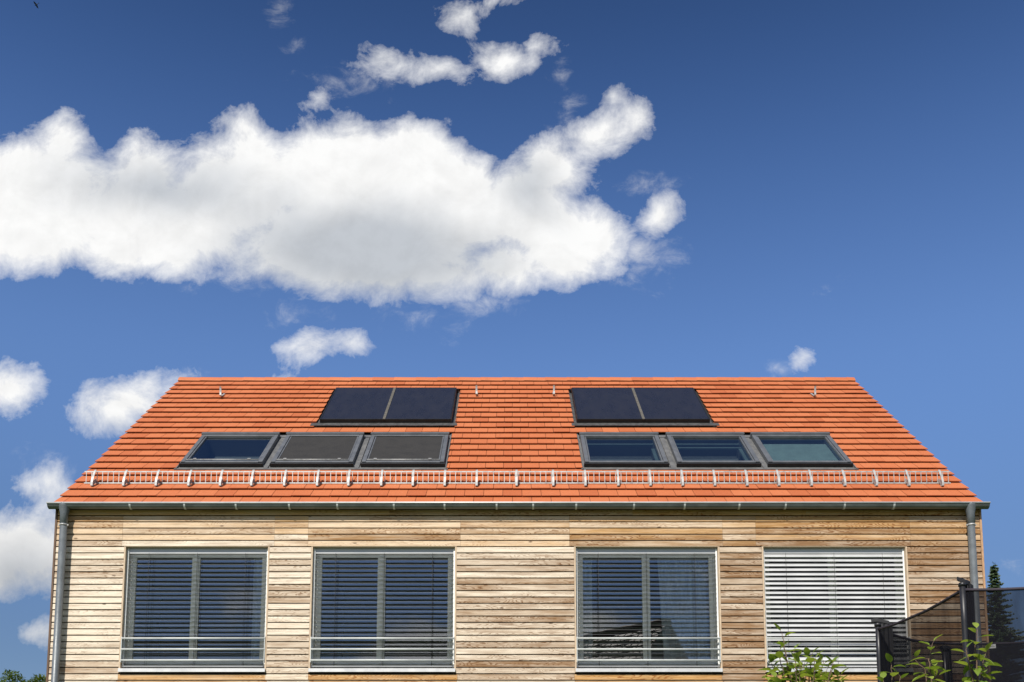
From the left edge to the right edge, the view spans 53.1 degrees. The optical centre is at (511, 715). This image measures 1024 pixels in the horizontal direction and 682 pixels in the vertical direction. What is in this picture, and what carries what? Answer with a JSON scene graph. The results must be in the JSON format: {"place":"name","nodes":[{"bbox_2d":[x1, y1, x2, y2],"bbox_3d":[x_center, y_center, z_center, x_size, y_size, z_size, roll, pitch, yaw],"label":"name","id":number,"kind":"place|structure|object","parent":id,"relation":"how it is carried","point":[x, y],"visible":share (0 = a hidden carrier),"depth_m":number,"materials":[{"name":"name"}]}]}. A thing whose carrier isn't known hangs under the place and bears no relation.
{"place":"outdoors","nodes":[
{"label":"outdoors","id":0,"kind":"place"},
{"bbox_2d":[0,0,1023,681],"label":"sky","id":1,"kind":"structure","parent":0,"point":[189,188],"materials":[{"name":"blue"}]},
{"bbox_2d":[46,377,990,681],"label":"house","id":2,"kind":"structure","parent":0,"point":[460,529],"depth_m":14.01,"materials":[{"name":"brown wood"}]},
{"bbox_2d":[118,546,269,672],"bbox_3d":[-4.253,-1.278,13.834,1.962,2.050,0.335,0,-7,0],"label":"window","id":3,"kind":"structure","parent":2,"relation":"in","point":[261,554],"depth_m":13.81,"materials":[{"name":"glass"}]},
{"bbox_2d":[179,432,279,466],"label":"roof window","id":4,"kind":"structure","parent":2,"relation":"in","point":[221,449],"depth_m":16.07,"materials":[{"name":"blue glass"}]},
{"bbox_2d":[270,432,364,466],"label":"roof window","id":5,"kind":"structure","parent":2,"relation":"in","point":[298,449],"depth_m":15.53,"materials":[{"name":"grey glass"}]},
{"bbox_2d":[308,546,456,672],"bbox_3d":[-1.728,-1.421,13.803,1.962,1.735,0.238,0,-7,0],"label":"window","id":6,"kind":"structure","parent":2,"relation":"in","point":[315,664],"depth_m":13.80,"materials":[{"name":"glass"}]},
{"bbox_2d":[360,432,449,466],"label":"roof window","id":7,"kind":"structure","parent":2,"relation":"in","point":[384,449],"depth_m":15.53,"materials":[{"name":"grey glass"}]},
{"bbox_2d":[579,432,668,466],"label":"roof window","id":8,"kind":"structure","parent":2,"relation":"in","point":[599,449],"depth_m":16.08,"materials":[{"name":"blue glass"}]},
{"bbox_2d":[574,546,722,672],"bbox_3d":[1.819,-1.278,13.837,1.962,2.050,0.341,0,-7,0],"label":"window","id":9,"kind":"structure","parent":2,"relation":"in","point":[689,576],"depth_m":13.89,"materials":[{"name":"glass"}]},
{"bbox_2d":[665,432,761,466],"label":"roof window","id":10,"kind":"structure","parent":2,"relation":"in","point":[688,449],"depth_m":16.05,"materials":[{"name":"blue glass"}]},
{"bbox_2d":[750,432,852,466],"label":"roof window","id":11,"kind":"structure","parent":2,"relation":"in","point":[777,449],"depth_m":15.71,"materials":[{"name":"teal glass"}]},
{"bbox_2d":[761,546,909,672],"bbox_3d":[4.352,-1.421,13.803,1.962,1.735,0.238,0,-7,0],"label":"window","id":12,"kind":"structure","parent":2,"relation":"in","point":[898,553],"depth_m":13.80,"materials":[{"name":"metal"}]},
{"bbox_2d":[876,653,907,681],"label":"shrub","id":13,"kind":"object","parent":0,"point":[889,658],"visible":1,"depth_m":5.40,"materials":[{"name":"green plant"}]},
{"bbox_3d":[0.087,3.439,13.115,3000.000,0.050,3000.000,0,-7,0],"label":"ground","id":14,"kind":"structure","parent":0,"visible":0},
{"bbox_2d":[0,669,28,681],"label":"broadleaf tree","id":15,"kind":"object","parent":14,"relation":"on","point":[11,673],"visible":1,"depth_m":28.71,"materials":[{"name":"green plant"}]},
{"bbox_2d":[27,674,45,681],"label":"broadleaf tree","id":16,"kind":"object","parent":14,"relation":"on","point":[39,679],"visible":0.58,"depth_m":30.17,"materials":[{"name":"green plant"}]},
{"bbox_2d":[759,623,848,681],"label":"apple tree","id":17,"kind":"object","parent":14,"relation":"on","point":[819,676],"visible":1,"depth_m":5.45,"materials":[{"name":"green plant"}]},
{"bbox_2d":[906,635,949,681],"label":"apple tree","id":18,"kind":"object","parent":14,"relation":"on","point":[933,670],"visible":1,"depth_m":5.46,"materials":[{"name":"green plant"}]},
{"bbox_2d":[871,577,1023,681],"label":"trampoline","id":19,"kind":"object","parent":14,"relation":"on","point":[998,613],"visible":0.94,"depth_m":7.18,"materials":[{"name":"black plastic"}]},
{"bbox_2d":[951,623,1001,681],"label":"apple tree","id":20,"kind":"object","parent":14,"relation":"on","point":[977,669],"visible":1,"depth_m":5.62,"materials":[{"name":"green plant"}]},
{"bbox_2d":[987,561,1003,587],"bbox_3d":[16.087,0.429,33.784,6.203,11.203,6.042,0,-7,0],"label":"spruce tree","id":21,"kind":"object","parent":14,"relation":"on","point":[996,582],"visible":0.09,"depth_m":34.21,"materials":[{"name":"green plant"}]}
]}

